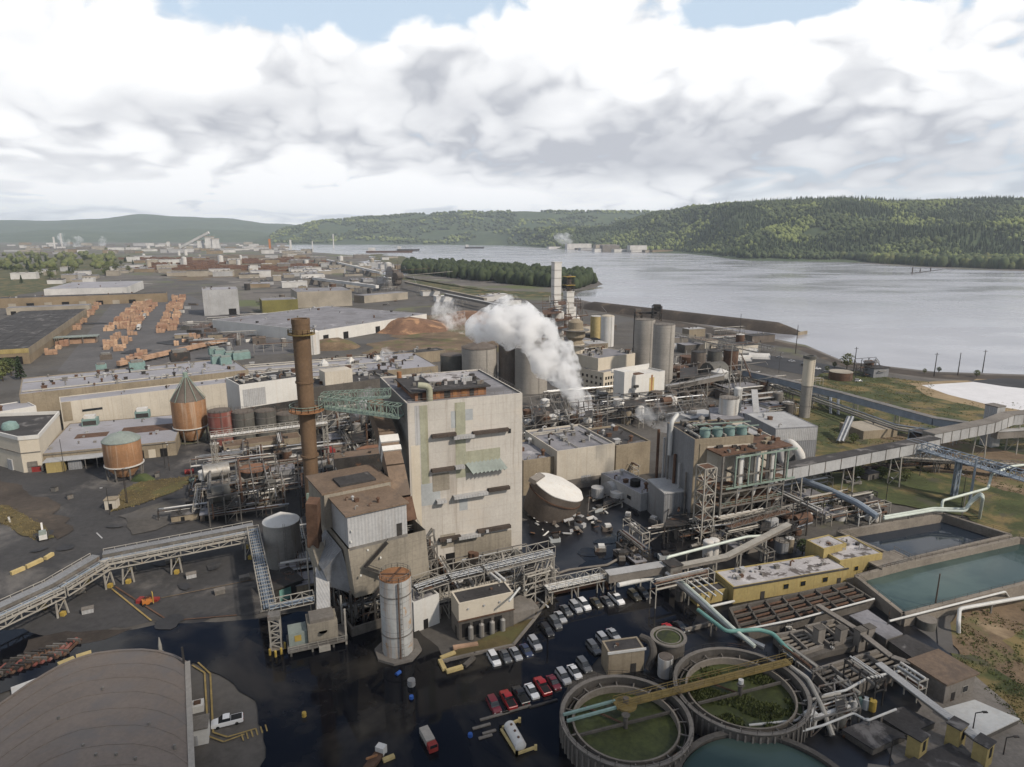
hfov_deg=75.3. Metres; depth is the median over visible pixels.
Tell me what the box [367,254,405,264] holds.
grass spit
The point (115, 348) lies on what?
lumber stack
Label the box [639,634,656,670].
pipe
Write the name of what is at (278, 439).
pipe rack
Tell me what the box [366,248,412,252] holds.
cargo ship
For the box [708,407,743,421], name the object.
plinth
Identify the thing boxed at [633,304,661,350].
lift tower
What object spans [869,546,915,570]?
intake platform
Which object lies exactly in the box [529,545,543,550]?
wet patch
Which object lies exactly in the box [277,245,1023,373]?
river
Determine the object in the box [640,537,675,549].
wet patch
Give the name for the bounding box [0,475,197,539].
bank weeds
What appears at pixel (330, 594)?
pipe rack
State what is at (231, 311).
loading door
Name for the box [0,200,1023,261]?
hills
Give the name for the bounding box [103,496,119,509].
tan hut
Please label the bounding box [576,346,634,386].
grey roof block
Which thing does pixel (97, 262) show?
woodland
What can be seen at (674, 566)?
junction tower
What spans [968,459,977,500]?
conveyor post
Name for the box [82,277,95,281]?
building
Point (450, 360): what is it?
storage tank
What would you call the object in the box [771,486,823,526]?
pipe rack
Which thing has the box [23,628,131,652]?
mud bank
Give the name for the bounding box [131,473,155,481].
shrub heap
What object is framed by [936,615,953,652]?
gravel path
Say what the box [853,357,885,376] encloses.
loading rig
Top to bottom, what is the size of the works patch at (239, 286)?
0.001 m
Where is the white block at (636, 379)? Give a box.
[605,363,664,416]
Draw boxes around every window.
[82,407,102,411]
[783,583,788,589]
[800,580,805,586]
[822,576,827,582]
[962,685,968,692]
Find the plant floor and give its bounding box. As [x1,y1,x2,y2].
[621,529,950,766]
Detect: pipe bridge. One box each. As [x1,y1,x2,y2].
[210,418,329,462]
[247,524,275,610]
[268,590,314,610]
[411,566,450,618]
[435,561,558,606]
[446,557,484,585]
[481,540,555,593]
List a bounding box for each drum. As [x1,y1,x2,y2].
[657,652,672,679]
[849,697,857,711]
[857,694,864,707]
[862,696,868,710]
[868,698,876,712]
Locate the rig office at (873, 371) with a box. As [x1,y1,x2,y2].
[864,365,890,377]
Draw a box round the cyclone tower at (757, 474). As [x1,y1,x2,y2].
[706,434,797,531]
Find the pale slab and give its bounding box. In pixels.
[120,497,201,534]
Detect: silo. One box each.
[310,330,319,354]
[375,563,421,665]
[461,340,496,378]
[499,339,521,387]
[514,338,528,343]
[515,342,547,393]
[590,315,600,338]
[600,314,614,346]
[633,316,655,366]
[651,321,675,396]
[690,349,705,372]
[707,348,722,361]
[723,347,738,380]
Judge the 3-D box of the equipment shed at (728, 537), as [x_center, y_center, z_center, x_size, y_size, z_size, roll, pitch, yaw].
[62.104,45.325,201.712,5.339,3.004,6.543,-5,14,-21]
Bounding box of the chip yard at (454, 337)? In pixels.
[361,313,531,353]
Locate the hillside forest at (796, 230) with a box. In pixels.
[530,197,1023,259]
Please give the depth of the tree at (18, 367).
419.67 m
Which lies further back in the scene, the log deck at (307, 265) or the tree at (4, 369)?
the log deck at (307, 265)
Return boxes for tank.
[101,431,143,482]
[145,259,151,266]
[169,372,207,444]
[181,257,186,264]
[184,469,193,474]
[186,336,193,342]
[207,405,233,445]
[210,441,221,452]
[217,255,223,262]
[225,344,232,349]
[231,406,256,439]
[238,460,269,497]
[240,445,251,454]
[244,283,250,289]
[254,405,276,436]
[257,498,269,505]
[260,491,271,504]
[262,512,301,569]
[276,408,298,433]
[281,337,285,346]
[282,448,293,462]
[289,451,296,457]
[301,538,305,551]
[315,413,318,434]
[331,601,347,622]
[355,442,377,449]
[370,430,376,442]
[386,280,392,287]
[440,350,461,371]
[453,578,466,589]
[523,472,611,535]
[554,332,559,345]
[557,334,565,346]
[557,414,566,425]
[560,395,567,408]
[560,407,571,421]
[568,391,574,406]
[596,386,606,393]
[598,390,609,401]
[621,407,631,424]
[631,411,640,424]
[674,525,686,539]
[675,587,686,601]
[687,409,696,415]
[702,538,713,557]
[703,553,711,567]
[706,332,712,338]
[709,537,719,555]
[710,530,723,547]
[718,393,739,415]
[734,387,742,412]
[735,333,744,341]
[759,380,768,392]
[772,390,784,401]
[774,534,788,553]
[783,400,795,414]
[786,533,796,552]
[786,622,795,631]
[828,369,852,380]
[829,641,834,649]
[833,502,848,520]
[841,719,905,754]
[877,706,934,739]
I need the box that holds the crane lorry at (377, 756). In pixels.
[363,742,386,766]
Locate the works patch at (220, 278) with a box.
[202,277,238,280]
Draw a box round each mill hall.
[0,401,36,412]
[19,346,250,424]
[42,406,181,472]
[59,378,227,427]
[243,351,437,376]
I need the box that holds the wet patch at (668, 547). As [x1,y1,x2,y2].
[658,542,676,551]
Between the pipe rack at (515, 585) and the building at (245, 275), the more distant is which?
the building at (245, 275)
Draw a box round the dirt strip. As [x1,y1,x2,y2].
[860,433,1023,494]
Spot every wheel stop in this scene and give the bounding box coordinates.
[472,722,490,729]
[478,733,492,739]
[480,710,509,720]
[482,729,495,734]
[503,704,530,711]
[529,698,557,708]
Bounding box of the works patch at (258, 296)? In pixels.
[238,294,290,297]
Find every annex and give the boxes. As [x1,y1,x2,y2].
[269,566,303,602]
[412,588,439,631]
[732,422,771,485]
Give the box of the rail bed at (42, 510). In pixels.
[0,481,73,538]
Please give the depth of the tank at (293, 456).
268.20 m
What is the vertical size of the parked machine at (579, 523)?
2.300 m
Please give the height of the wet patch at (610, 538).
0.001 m
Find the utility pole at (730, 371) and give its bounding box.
[728,344,732,394]
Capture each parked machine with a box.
[549,534,560,542]
[574,519,585,527]
[592,504,602,512]
[594,543,605,551]
[601,523,612,531]
[618,550,625,560]
[624,511,631,520]
[648,515,659,524]
[657,550,669,559]
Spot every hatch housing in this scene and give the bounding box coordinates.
[812,624,826,645]
[834,624,848,641]
[853,625,867,651]
[862,623,876,648]
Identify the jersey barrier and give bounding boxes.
[10,566,25,574]
[25,558,43,568]
[44,552,53,559]
[438,658,446,670]
[440,650,455,658]
[446,664,462,673]
[463,655,475,667]
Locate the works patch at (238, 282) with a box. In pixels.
[227,281,280,284]
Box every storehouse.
[522,437,553,495]
[525,423,614,487]
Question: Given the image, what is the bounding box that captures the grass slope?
[950,595,1023,685]
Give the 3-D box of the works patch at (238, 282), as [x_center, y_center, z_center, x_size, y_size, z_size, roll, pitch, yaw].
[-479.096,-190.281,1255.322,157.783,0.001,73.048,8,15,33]
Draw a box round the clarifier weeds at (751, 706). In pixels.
[689,666,794,726]
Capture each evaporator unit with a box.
[188,470,230,496]
[202,454,286,526]
[295,445,336,516]
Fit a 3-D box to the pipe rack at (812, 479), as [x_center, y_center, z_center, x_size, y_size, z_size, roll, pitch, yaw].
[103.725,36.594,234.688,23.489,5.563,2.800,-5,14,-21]
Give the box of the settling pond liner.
[923,382,1023,409]
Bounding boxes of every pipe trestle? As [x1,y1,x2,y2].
[524,549,554,604]
[801,455,1023,477]
[825,461,1023,476]
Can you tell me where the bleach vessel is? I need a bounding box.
[562,318,588,385]
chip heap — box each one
[319,337,359,350]
[377,317,449,334]
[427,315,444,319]
[433,310,509,324]
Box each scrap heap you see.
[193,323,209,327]
[225,333,243,338]
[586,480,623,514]
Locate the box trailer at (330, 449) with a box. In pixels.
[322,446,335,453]
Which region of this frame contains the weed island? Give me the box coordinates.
[112,475,197,510]
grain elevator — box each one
[197,240,203,247]
[204,236,214,247]
[211,238,219,247]
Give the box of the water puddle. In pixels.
[580,548,660,566]
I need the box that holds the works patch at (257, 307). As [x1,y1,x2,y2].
[248,305,312,308]
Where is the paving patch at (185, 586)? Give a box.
[178,582,190,589]
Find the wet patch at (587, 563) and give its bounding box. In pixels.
[578,561,598,571]
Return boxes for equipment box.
[74,586,85,594]
[81,605,93,614]
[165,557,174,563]
[186,571,196,578]
[214,586,224,595]
[239,573,249,581]
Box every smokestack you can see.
[287,317,323,533]
[799,354,816,417]
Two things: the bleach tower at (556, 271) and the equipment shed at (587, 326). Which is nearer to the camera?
the equipment shed at (587, 326)
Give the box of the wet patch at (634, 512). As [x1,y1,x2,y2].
[629,508,638,515]
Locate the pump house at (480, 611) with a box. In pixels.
[451,581,538,640]
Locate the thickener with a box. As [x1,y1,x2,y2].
[650,626,686,666]
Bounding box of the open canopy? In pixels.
[53,334,99,343]
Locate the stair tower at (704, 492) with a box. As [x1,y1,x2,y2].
[691,463,717,543]
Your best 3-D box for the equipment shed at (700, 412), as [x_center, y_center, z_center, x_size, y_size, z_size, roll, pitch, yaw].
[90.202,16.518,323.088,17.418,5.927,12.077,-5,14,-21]
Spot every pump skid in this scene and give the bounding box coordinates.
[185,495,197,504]
[687,537,700,548]
[707,401,717,407]
[851,477,861,484]
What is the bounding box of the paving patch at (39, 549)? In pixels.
[30,547,47,551]
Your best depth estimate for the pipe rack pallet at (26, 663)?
141.21 m
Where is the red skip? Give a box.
[31,465,40,471]
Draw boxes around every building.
[0,411,61,472]
[4,249,18,251]
[10,272,39,278]
[18,242,31,244]
[25,247,41,250]
[37,251,53,253]
[47,278,65,283]
[60,266,73,270]
[61,273,77,281]
[68,249,78,252]
[71,272,85,277]
[72,278,82,281]
[74,270,91,274]
[76,246,90,249]
[82,274,99,278]
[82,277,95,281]
[91,246,104,248]
[106,270,120,275]
[108,247,123,249]
[116,267,134,271]
[124,249,134,253]
[124,264,143,266]
[126,247,140,249]
[126,256,139,261]
[133,243,145,245]
[134,259,145,262]
[134,267,154,271]
[141,249,157,250]
[156,264,176,269]
[158,259,179,263]
[158,267,171,272]
[160,249,167,252]
[166,271,186,275]
[168,249,184,252]
[186,269,207,276]
[193,257,205,259]
[199,248,209,250]
[206,250,222,253]
[209,268,229,270]
[210,256,227,260]
[212,270,232,276]
[223,249,235,252]
[228,259,241,263]
[239,273,258,277]
[249,282,269,287]
[250,264,257,269]
[250,269,270,276]
[250,276,265,280]
[260,279,273,284]
[261,250,273,253]
[265,254,277,257]
[265,259,278,263]
[273,274,280,280]
[277,262,289,266]
[281,280,306,287]
[283,273,293,277]
[285,250,299,253]
[289,259,309,264]
[290,268,302,270]
[291,271,304,275]
[297,253,311,256]
[299,272,323,277]
[299,277,320,284]
[305,266,320,269]
[313,270,330,273]
[318,281,330,285]
[320,262,330,266]
[328,264,345,268]
[329,268,343,273]
[330,261,349,266]
[337,256,352,258]
[343,272,362,276]
[344,281,359,287]
[353,254,368,257]
[354,264,371,271]
[361,277,372,281]
[362,269,371,275]
[367,262,382,266]
[378,263,393,268]
[420,289,439,295]
[433,294,454,301]
[473,294,493,300]
[487,292,506,299]
[499,297,521,304]
[547,246,561,248]
[565,243,591,249]
[581,367,621,392]
[592,248,620,251]
[593,244,616,247]
[600,245,619,251]
[601,469,648,510]
[601,636,645,674]
[611,249,626,251]
[627,245,646,251]
[650,249,672,251]
[715,555,848,603]
[805,535,846,557]
[828,535,882,577]
[849,610,902,648]
[887,634,935,658]
[890,743,982,766]
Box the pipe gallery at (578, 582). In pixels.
[543,567,606,604]
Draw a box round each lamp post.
[262,472,268,515]
[889,736,905,762]
[972,711,987,728]
[1003,735,1019,754]
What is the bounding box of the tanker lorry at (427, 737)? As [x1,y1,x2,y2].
[419,725,437,753]
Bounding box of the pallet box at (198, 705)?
[192,698,204,713]
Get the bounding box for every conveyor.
[179,231,209,248]
[751,389,759,412]
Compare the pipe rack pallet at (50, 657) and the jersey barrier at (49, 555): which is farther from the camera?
the jersey barrier at (49, 555)
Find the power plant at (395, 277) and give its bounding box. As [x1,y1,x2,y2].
[348,261,452,285]
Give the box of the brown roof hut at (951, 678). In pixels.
[906,649,979,703]
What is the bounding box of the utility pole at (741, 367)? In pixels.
[739,348,742,386]
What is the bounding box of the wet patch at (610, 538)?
[593,533,627,543]
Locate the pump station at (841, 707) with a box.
[802,679,861,737]
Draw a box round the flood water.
[0,580,696,766]
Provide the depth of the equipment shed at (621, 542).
193.63 m
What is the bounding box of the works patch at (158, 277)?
[144,277,173,278]
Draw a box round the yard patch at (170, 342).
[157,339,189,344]
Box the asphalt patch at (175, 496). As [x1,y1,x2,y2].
[163,491,193,498]
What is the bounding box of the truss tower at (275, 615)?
[267,610,284,650]
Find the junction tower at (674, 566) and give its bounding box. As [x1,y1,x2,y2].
[662,558,683,589]
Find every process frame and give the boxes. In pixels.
[320,393,354,437]
[338,394,380,449]
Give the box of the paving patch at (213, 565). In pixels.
[207,561,220,569]
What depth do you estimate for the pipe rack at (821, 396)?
365.94 m
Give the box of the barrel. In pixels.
[407,677,415,687]
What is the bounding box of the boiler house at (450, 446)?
[367,366,521,565]
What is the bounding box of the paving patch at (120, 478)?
[114,474,135,480]
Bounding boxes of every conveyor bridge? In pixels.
[0,521,255,629]
[675,332,759,355]
[907,438,1023,496]
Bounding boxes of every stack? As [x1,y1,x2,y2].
[44,348,57,354]
[55,339,68,345]
[72,325,80,329]
[102,339,113,346]
[103,327,113,330]
[103,344,110,349]
[113,346,123,350]
[114,344,125,347]
[116,323,125,328]
[116,359,129,367]
[121,336,131,340]
[126,326,135,329]
[127,330,136,334]
[129,352,142,356]
[131,318,141,323]
[136,348,147,354]
[139,354,151,360]
[146,353,157,360]
[153,351,164,359]
[156,328,164,332]
[167,324,176,330]
[184,345,193,351]
[188,344,199,350]
[189,333,199,338]
[197,342,206,349]
[205,341,213,346]
[220,338,227,344]
[453,641,477,650]
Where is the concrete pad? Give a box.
[868,676,1023,766]
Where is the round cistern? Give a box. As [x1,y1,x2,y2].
[915,614,936,631]
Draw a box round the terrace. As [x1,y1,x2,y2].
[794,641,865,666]
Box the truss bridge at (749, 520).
[725,504,785,528]
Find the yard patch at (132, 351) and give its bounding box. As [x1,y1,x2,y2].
[120,349,150,353]
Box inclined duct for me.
[305,497,334,610]
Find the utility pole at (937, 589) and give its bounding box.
[934,573,940,603]
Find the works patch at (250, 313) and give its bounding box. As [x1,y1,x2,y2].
[241,310,257,315]
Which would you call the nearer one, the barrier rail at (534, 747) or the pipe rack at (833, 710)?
the barrier rail at (534, 747)
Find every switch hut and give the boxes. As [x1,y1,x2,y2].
[905,726,930,758]
[944,716,968,746]
[971,732,996,766]
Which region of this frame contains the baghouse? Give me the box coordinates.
[744,411,817,463]
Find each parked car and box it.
[211,712,243,729]
[486,649,500,666]
[486,693,501,714]
[498,648,511,663]
[499,689,517,709]
[509,646,522,661]
[511,685,529,705]
[519,643,532,657]
[524,682,539,699]
[527,634,541,650]
[533,676,551,696]
[540,621,554,637]
[546,674,561,690]
[548,614,562,629]
[553,610,566,623]
[555,666,571,685]
[559,604,572,616]
[566,664,582,679]
[568,599,582,612]
[575,655,592,673]
[577,596,591,610]
[585,638,600,655]
[589,597,603,608]
[595,631,608,643]
[600,595,613,606]
[606,627,620,638]
[608,591,624,604]
[627,588,641,601]
[636,586,651,599]
[661,622,672,626]
[672,620,688,632]
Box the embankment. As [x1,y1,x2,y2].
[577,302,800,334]
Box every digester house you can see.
[225,369,299,424]
[313,367,395,426]
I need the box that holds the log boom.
[912,267,942,272]
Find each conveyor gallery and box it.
[312,277,378,291]
[326,259,382,273]
[405,282,486,300]
[444,293,546,318]
[605,561,665,591]
[665,374,723,390]
[681,522,791,577]
[742,370,968,444]
[765,435,941,498]
[922,410,1023,459]
[991,427,1023,438]
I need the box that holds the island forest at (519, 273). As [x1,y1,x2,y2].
[401,257,597,288]
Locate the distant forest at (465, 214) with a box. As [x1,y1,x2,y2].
[269,199,776,246]
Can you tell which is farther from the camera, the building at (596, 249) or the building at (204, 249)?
the building at (204, 249)
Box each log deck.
[118,257,167,258]
[140,257,180,258]
[151,262,172,264]
[171,267,211,269]
[176,262,215,263]
[187,262,208,264]
[189,265,230,267]
[211,266,247,268]
[219,261,264,263]
[227,265,274,266]
[231,266,265,268]
[241,267,277,269]
[244,260,286,261]
[261,266,293,268]
[274,265,320,266]
[275,258,293,259]
[290,263,317,264]
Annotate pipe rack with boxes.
[157,502,206,520]
[180,321,211,325]
[182,323,202,327]
[188,338,234,348]
[189,454,237,476]
[192,485,203,512]
[194,479,231,491]
[195,450,243,467]
[203,453,274,466]
[208,503,288,520]
[217,330,257,335]
[224,443,287,452]
[230,447,258,451]
[236,477,295,494]
[242,442,248,455]
[248,454,279,466]
[253,342,292,351]
[256,444,263,462]
[256,482,303,498]
[265,457,302,465]
[275,432,284,449]
[278,556,312,570]
[283,439,337,452]
[294,541,307,580]
[298,456,326,466]
[300,517,306,540]
[312,587,345,609]
[317,439,374,448]
[318,413,346,421]
[332,589,347,617]
[338,430,351,450]
[342,597,379,617]
[361,286,397,290]
[435,555,461,589]
[466,577,479,584]
[482,571,498,580]
[487,561,527,578]
[492,568,555,597]
[507,581,520,595]
[513,333,547,337]
[515,321,546,325]
[522,393,572,439]
[543,387,595,398]
[547,387,583,398]
[548,335,568,386]
[556,394,598,409]
[561,399,627,427]
[574,385,612,394]
[582,390,594,394]
[585,344,606,347]
[598,400,621,415]
[599,381,707,426]
[610,406,643,428]
[617,529,650,560]
[622,517,649,547]
[628,462,639,475]
[644,519,700,545]
[649,567,715,608]
[664,347,773,394]
[677,523,734,545]
[678,394,711,404]
[708,508,770,536]
[712,326,744,334]
[712,334,735,338]
[712,337,730,343]
[712,382,751,397]
[718,342,760,348]
[720,522,761,539]
[723,336,775,352]
[725,527,774,562]
[726,384,780,390]
[742,391,786,399]
[742,396,784,406]
[749,375,785,384]
[766,404,799,411]
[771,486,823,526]
[772,471,831,490]
[777,475,833,491]
[778,643,823,681]
[781,377,823,385]
[782,386,828,399]
[782,497,838,512]
[802,489,852,512]
[804,698,852,732]
[824,500,890,525]
[828,489,877,504]
[829,675,863,699]
[842,656,886,705]
[891,661,928,702]
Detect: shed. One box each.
[0,292,167,307]
[0,309,87,363]
[6,304,91,314]
[170,506,199,521]
[174,333,192,337]
[193,337,213,341]
[193,481,206,495]
[199,507,213,521]
[208,333,222,338]
[222,432,300,450]
[222,448,241,454]
[225,454,252,466]
[252,336,265,343]
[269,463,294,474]
[273,450,282,458]
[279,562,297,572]
[288,455,302,465]
[296,570,315,595]
[297,551,312,570]
[314,346,445,361]
[326,447,383,472]
[327,432,345,442]
[329,440,356,451]
[354,291,407,302]
[509,568,524,575]
[522,425,531,430]
[525,335,546,344]
[547,349,558,358]
[555,410,577,416]
[575,396,597,405]
[583,324,589,332]
[583,340,607,349]
[584,401,603,410]
[588,424,650,474]
[590,400,609,406]
[613,545,632,557]
[616,538,635,549]
[627,552,646,564]
[644,410,665,420]
[665,408,690,421]
[672,522,696,536]
[674,335,688,342]
[676,409,708,421]
[677,341,703,352]
[682,326,705,336]
[689,581,727,605]
[690,387,714,397]
[692,337,717,348]
[704,528,729,540]
[715,388,749,398]
[717,382,759,393]
[722,341,758,352]
[722,538,757,555]
[741,401,751,406]
[741,406,770,415]
[744,332,774,342]
[749,392,772,401]
[759,401,781,411]
[784,488,822,500]
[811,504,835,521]
[839,420,897,439]
[842,494,883,513]
[855,467,879,479]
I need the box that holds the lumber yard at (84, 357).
[57,296,293,371]
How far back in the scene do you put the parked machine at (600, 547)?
191.69 m
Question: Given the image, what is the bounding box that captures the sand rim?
[906,379,1017,410]
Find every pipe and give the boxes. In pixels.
[488,570,501,581]
[493,569,505,580]
[508,587,519,601]
[525,589,548,607]
[549,532,663,576]
[617,575,662,586]
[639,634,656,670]
[665,534,761,561]
[665,571,764,649]
[677,579,755,647]
[681,576,709,597]
[690,576,715,596]
[694,573,722,594]
[696,608,792,655]
[705,600,734,612]
[737,368,928,429]
[741,375,912,431]
[749,598,874,627]
[749,668,907,725]
[768,382,911,429]
[788,665,834,735]
[797,477,878,518]
[802,678,836,730]
[803,708,896,741]
[829,397,832,413]
[836,416,849,442]
[837,399,839,414]
[841,416,853,442]
[883,492,984,516]
[883,494,984,519]
[889,591,1009,621]
[940,464,1023,517]
[956,595,1023,633]
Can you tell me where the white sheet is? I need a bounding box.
[11,679,33,693]
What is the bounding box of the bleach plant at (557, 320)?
[516,294,605,344]
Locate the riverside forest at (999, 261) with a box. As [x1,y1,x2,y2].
[621,245,1023,269]
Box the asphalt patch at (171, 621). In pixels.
[154,614,184,628]
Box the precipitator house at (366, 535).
[305,464,429,636]
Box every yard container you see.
[180,326,190,329]
[187,329,201,332]
[196,333,205,336]
[204,328,216,331]
[244,338,251,341]
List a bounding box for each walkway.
[318,394,403,418]
[320,388,390,401]
[613,653,792,712]
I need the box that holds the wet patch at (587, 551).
[577,547,597,555]
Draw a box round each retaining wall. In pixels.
[442,592,553,662]
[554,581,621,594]
[684,622,718,631]
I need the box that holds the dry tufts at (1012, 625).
[794,374,1023,717]
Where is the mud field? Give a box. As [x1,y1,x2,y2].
[149,254,303,278]
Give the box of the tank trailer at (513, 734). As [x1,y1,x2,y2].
[504,720,525,750]
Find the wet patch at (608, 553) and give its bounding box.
[602,543,617,558]
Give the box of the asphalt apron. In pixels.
[971,378,1023,387]
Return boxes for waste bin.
[50,486,58,491]
[65,493,73,499]
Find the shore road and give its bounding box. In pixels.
[688,339,845,375]
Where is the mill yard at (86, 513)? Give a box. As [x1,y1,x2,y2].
[0,426,376,635]
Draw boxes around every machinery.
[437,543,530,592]
[661,488,782,543]
[758,500,812,546]
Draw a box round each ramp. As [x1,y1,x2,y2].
[815,604,910,666]
[875,662,977,739]
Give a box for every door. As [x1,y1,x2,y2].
[7,459,13,469]
[27,461,37,472]
[148,449,155,457]
[160,448,166,456]
[194,736,197,745]
[229,308,236,313]
[343,331,348,338]
[396,523,401,535]
[423,618,427,628]
[446,552,454,562]
[630,663,635,672]
[760,591,764,598]
[950,692,954,700]
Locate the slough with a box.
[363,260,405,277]
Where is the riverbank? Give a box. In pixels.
[574,300,1023,379]
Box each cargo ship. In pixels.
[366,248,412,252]
[397,246,419,250]
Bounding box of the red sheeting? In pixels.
[136,596,159,603]
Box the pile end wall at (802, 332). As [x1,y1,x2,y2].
[798,331,807,334]
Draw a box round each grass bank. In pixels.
[0,505,53,539]
[447,594,556,657]
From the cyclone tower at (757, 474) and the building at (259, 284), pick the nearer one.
the cyclone tower at (757, 474)
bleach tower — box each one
[551,262,561,308]
[562,275,575,315]
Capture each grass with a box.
[401,277,600,297]
[789,465,1023,536]
[951,653,1023,721]
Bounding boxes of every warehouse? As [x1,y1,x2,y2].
[44,280,143,294]
[202,286,239,315]
[212,305,426,339]
[259,297,297,312]
[290,286,351,307]
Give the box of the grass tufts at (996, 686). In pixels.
[794,375,1023,723]
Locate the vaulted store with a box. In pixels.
[0,637,194,766]
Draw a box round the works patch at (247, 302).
[202,299,259,306]
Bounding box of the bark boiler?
[647,413,758,523]
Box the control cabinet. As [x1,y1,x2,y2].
[803,709,817,726]
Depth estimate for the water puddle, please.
187.54 m
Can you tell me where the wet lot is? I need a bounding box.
[315,487,697,609]
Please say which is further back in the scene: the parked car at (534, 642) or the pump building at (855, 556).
the pump building at (855, 556)
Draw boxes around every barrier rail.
[499,725,517,756]
[502,717,520,728]
[515,744,536,754]
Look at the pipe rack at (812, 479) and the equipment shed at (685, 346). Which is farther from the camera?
the equipment shed at (685, 346)
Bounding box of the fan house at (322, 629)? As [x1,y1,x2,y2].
[286,595,347,656]
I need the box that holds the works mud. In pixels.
[177,279,208,280]
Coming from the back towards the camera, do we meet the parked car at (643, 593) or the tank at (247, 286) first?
the tank at (247, 286)
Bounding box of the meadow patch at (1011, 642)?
[1002,629,1023,663]
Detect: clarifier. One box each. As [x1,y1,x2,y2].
[559,670,693,766]
[672,643,812,743]
[675,729,839,766]
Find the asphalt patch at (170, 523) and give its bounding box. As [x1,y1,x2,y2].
[168,520,188,524]
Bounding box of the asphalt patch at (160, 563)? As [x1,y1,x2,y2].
[152,555,177,565]
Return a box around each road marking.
[112,588,151,620]
[116,586,236,619]
[161,579,254,597]
[192,665,244,741]
[197,662,254,736]
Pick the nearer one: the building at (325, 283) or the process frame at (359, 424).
the process frame at (359, 424)
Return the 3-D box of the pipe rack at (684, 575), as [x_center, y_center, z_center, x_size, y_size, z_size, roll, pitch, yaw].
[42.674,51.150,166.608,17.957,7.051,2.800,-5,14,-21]
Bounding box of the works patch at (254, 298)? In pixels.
[238,296,290,299]
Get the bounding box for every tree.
[0,361,11,380]
[1,358,15,375]
[14,356,26,378]
[34,267,44,274]
[111,262,119,268]
[795,538,807,553]
[840,353,855,368]
[849,433,859,442]
[852,466,864,476]
[877,466,888,477]
[886,459,898,470]
[901,469,912,480]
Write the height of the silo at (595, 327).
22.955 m
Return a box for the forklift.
[141,591,159,606]
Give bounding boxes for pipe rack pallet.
[0,657,23,676]
[0,659,16,676]
[3,654,30,673]
[11,652,37,671]
[18,650,44,668]
[26,647,51,665]
[33,645,58,663]
[40,642,65,660]
[48,640,73,658]
[55,637,81,655]
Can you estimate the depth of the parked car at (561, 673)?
136.66 m
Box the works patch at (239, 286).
[212,284,254,289]
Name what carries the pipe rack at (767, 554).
on the industrial ground at (232, 699)
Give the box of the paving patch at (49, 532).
[33,530,53,538]
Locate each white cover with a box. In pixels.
[738,355,751,360]
[743,348,757,352]
[747,353,770,358]
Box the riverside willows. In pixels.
[840,251,1023,268]
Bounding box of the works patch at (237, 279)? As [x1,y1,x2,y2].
[209,278,268,280]
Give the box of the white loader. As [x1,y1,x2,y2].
[38,523,48,541]
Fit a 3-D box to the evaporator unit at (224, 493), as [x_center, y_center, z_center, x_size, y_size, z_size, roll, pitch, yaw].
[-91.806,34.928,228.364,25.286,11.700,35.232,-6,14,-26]
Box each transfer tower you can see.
[904,425,931,465]
[979,403,1006,447]
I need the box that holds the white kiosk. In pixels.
[193,713,209,746]
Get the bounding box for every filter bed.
[728,582,874,641]
[773,629,823,662]
[805,619,853,646]
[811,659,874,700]
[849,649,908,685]
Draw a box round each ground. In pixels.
[0,242,1023,380]
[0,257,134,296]
[0,275,975,766]
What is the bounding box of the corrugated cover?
[943,700,1019,736]
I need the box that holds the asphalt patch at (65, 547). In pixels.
[56,544,73,550]
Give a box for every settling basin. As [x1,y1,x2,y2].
[836,512,1011,558]
[853,534,1023,625]
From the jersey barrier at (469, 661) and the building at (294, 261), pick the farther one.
the building at (294, 261)
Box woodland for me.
[0,250,115,269]
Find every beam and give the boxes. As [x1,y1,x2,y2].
[57,656,74,664]
[76,650,90,657]
[382,753,394,762]
[563,699,615,715]
[567,706,616,722]
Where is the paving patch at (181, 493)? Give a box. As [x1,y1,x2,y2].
[176,491,187,494]
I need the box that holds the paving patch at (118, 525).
[105,524,122,527]
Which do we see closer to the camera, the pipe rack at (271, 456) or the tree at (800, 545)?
the tree at (800, 545)
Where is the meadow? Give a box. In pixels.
[783,370,1023,472]
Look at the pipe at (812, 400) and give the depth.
328.44 m
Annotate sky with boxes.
[0,0,1023,224]
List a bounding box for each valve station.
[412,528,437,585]
[857,503,886,526]
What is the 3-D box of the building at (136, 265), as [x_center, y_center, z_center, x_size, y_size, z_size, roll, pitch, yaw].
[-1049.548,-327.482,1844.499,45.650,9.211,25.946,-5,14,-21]

